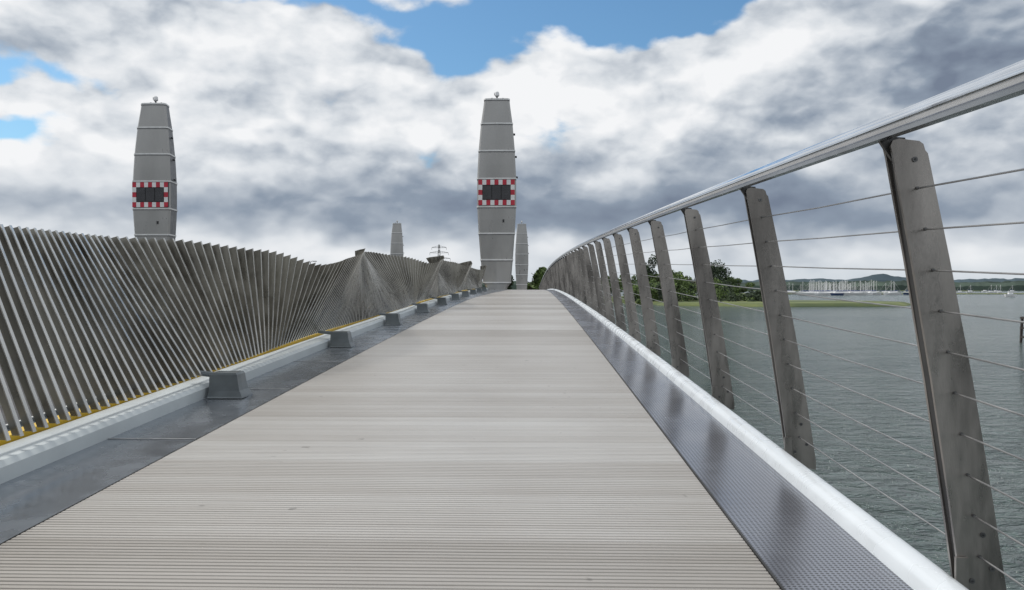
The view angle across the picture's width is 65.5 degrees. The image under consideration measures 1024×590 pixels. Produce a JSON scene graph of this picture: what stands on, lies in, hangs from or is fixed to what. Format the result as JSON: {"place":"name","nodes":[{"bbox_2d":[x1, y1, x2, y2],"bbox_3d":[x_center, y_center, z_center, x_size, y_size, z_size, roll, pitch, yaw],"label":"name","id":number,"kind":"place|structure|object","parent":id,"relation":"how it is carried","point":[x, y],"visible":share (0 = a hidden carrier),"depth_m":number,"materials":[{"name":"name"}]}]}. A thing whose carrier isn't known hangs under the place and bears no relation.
{"place":"outdoors","nodes":[
{"label":"outdoors","id":0,"kind":"place"},
{"bbox_2d":[0,330,102,424],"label":"road","id":1,"kind":"structure","parent":0,"point":[4,417],"depth_m":6.95,"materials":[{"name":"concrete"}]},
{"bbox_2d":[132,96,177,240],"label":"bridge tower","id":2,"kind":"structure","parent":0,"point":[154,195],"depth_m":47.86,"materials":[{"name":"grey metal"}]},
{"bbox_2d":[390,220,403,256],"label":"bridge tower","id":3,"kind":"structure","parent":0,"point":[397,245],"depth_m":129.88,"materials":[{"name":"grey metal"}]},
{"bbox_2d":[477,91,517,289],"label":"bridge tower","id":4,"kind":"structure","parent":0,"point":[497,177],"depth_m":47.35,"materials":[{"name":"grey metal"}]},
{"bbox_2d":[0,0,1023,281],"label":"sky","id":5,"kind":"structure","parent":0,"point":[306,130],"materials":[{"name":"white"}]},
{"bbox_2d":[515,221,528,289],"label":"bridge tower","id":6,"kind":"structure","parent":0,"point":[521,259],"depth_m":129.36,"materials":[{"name":"grey metal"}]},
{"bbox_2d":[482,280,1023,289],"bbox_3d":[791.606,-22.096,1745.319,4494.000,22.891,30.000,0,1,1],"label":"distant shore","id":7,"kind":"structure","parent":0,"point":[514,287],"depth_m":1737.43,"materials":[{"name":"green plant"}]},
{"bbox_2d":[624,300,910,306],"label":"marsh island","id":8,"kind":"structure","parent":0,"point":[815,303],"depth_m":233.40,"materials":[{"name":"green plant"}]},
{"bbox_2d":[659,273,690,293],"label":"broadleaf tree","id":9,"kind":"object","parent":8,"relation":"on","point":[677,276],"visible":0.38,"depth_m":266.84,"materials":[{"name":"green plant"}]},
{"bbox_2d":[680,276,696,292],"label":"broadleaf tree","id":10,"kind":"object","parent":8,"relation":"on","point":[685,278],"visible":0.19,"depth_m":284.76,"materials":[{"name":"green plant"}]},
{"bbox_2d":[620,277,762,303],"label":"shoreline shrubs","id":11,"kind":"object","parent":8,"relation":"on","point":[722,292],"visible":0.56,"depth_m":263.87,"materials":[{"name":"green plant"}]},
{"bbox_2d":[710,259,731,287],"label":"broadleaf tree","id":12,"kind":"object","parent":8,"relation":"on","point":[718,271],"visible":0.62,"depth_m":286.03,"materials":[{"name":"green plant"}]},
{"bbox_2d":[724,276,754,292],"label":"broadleaf tree","id":13,"kind":"object","parent":8,"relation":"on","point":[734,281],"visible":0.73,"depth_m":286.85,"materials":[{"name":"green plant"}]},
{"bbox_2d":[602,290,1023,589],"bbox_3d":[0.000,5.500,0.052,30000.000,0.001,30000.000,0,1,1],"label":"water","id":14,"kind":"structure","parent":0,"point":[994,340],"depth_m":40.94,"materials":[{"name":"grey liquid"}]},
{"bbox_2d":[0,302,461,544],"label":"bridge structure","id":15,"kind":"object","parent":14,"relation":"in","point":[162,457],"depth_m":4.62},
{"bbox_2d":[0,288,488,483],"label":"road kerb","id":16,"kind":"structure","parent":15,"relation":"on","point":[28,451],"depth_m":5.30,"materials":[{"name":"metal"}]},
{"bbox_2d":[603,296,726,302],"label":"marsh spit","id":17,"kind":"structure","parent":14,"relation":"in","point":[623,301],"depth_m":286.62,"materials":[{"name":"green plant"}]},
{"bbox_2d":[600,275,621,296],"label":"broadleaf tree","id":18,"kind":"object","parent":17,"relation":"on","point":[610,284],"visible":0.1,"depth_m":335.69,"materials":[{"name":"green plant"}]},
{"bbox_2d":[618,275,636,291],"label":"broadleaf tree","id":19,"kind":"object","parent":17,"relation":"on","point":[633,277],"visible":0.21,"depth_m":327.17,"materials":[{"name":"green plant"}]},
{"bbox_2d":[645,254,657,279],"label":"broadleaf tree","id":20,"kind":"object","parent":17,"relation":"on","point":[648,267],"visible":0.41,"depth_m":298.56,"materials":[{"name":"green plant"}]},
{"bbox_2d":[648,270,676,281],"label":"broadleaf tree","id":21,"kind":"object","parent":17,"relation":"on","point":[657,278],"visible":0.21,"depth_m":294.56,"materials":[{"name":"green plant"}]},
{"bbox_2d":[738,281,1023,290],"bbox_3d":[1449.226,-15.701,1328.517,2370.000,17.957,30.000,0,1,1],"label":"distant woodland","id":22,"kind":"object","parent":14,"relation":"on","point":[902,286],"visible":0.41,"depth_m":1336.65,"materials":[{"name":"green plant"}]},
{"bbox_2d":[787,280,1015,294],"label":"moored yachts","id":23,"kind":"object","parent":14,"relation":"on","point":[824,291],"visible":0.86,"depth_m":629.44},
{"bbox_2d":[1004,293,1015,296],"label":"motor boat","id":24,"kind":"object","parent":14,"relation":"on","point":[1010,295],"visible":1,"depth_m":471.95,"materials":[{"name":"white plastic"}]},
{"bbox_2d":[1019,317,1023,342],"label":"navigation pile","id":25,"kind":"object","parent":14,"relation":"in","point":[1021,331],"visible":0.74,"depth_m":79.21,"materials":[{"name":"black wood"}]},
{"bbox_2d":[634,274,1023,282],"bbox_3d":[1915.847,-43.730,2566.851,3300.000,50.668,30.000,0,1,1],"label":"distant hills","id":26,"kind":"structure","parent":0,"point":[881,277],"depth_m":2575.70,"materials":[{"name":"green plant"}]},
{"bbox_2d":[743,293,1023,293],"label":"mudflat","id":27,"kind":"structure","parent":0,"point":[971,293],"depth_m":661.22,"materials":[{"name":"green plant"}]},
{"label":"bridge embankment","id":28,"kind":"structure","parent":0,"visible":0},
{"bbox_2d":[430,244,449,258],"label":"electricity pylon","id":29,"kind":"object","parent":28,"relation":"on","point":[439,250],"visible":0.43,"depth_m":601.13,"materials":[{"name":"grey metal"}]},
{"bbox_2d":[507,275,513,289],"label":"broadleaf tree","id":30,"kind":"object","parent":28,"relation":"on","point":[510,284],"visible":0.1,"depth_m":240.92,"materials":[{"name":"green plant"}]},
{"bbox_2d":[527,278,533,289],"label":"broadleaf tree","id":31,"kind":"object","parent":28,"relation":"on","point":[529,286],"visible":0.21,"depth_m":209.96,"materials":[{"name":"green plant"}]},
{"bbox_2d":[531,267,546,289],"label":"broadleaf tree","id":32,"kind":"object","parent":28,"relation":"on","point":[538,275],"visible":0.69,"depth_m":182.91,"materials":[{"name":"green plant"}]},
{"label":"approach road","id":33,"kind":"structure","parent":0,"visible":0},
{"bbox_2d":[0,290,503,543],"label":"edge plate","id":34,"kind":"object","parent":33,"relation":"on","point":[28,500],"visible":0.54,"depth_m":4.76,"materials":[{"name":"metal"}]},
{"bbox_2d":[0,224,486,440],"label":"twisted fin fence","id":35,"kind":"object","parent":34,"relation":"on","point":[117,318],"visible":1,"depth_m":6.32,"materials":[{"name":"metal"}]},
{"bbox_2d":[0,290,780,589],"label":"footway deck","id":36,"kind":"structure","parent":33,"relation":"on","point":[510,440],"depth_m":3.74,"materials":[{"name":"grey wood"}]},
{"bbox_2d":[547,290,912,589],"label":"perforated drain strip","id":37,"kind":"object","parent":33,"relation":"on","point":[792,536],"visible":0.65,"depth_m":3.72,"materials":[{"name":"metal"}]},
{"bbox_2d":[547,289,968,589],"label":"edge kerb tube","id":38,"kind":"object","parent":33,"relation":"on","point":[908,564],"visible":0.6,"depth_m":3.56,"materials":[{"name":"paint"}]},
{"bbox_2d":[539,60,1023,589],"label":"cable railing","id":39,"kind":"object","parent":38,"relation":"on","point":[969,518],"visible":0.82,"depth_m":2.64,"materials":[{"name":"metal"}]}
]}

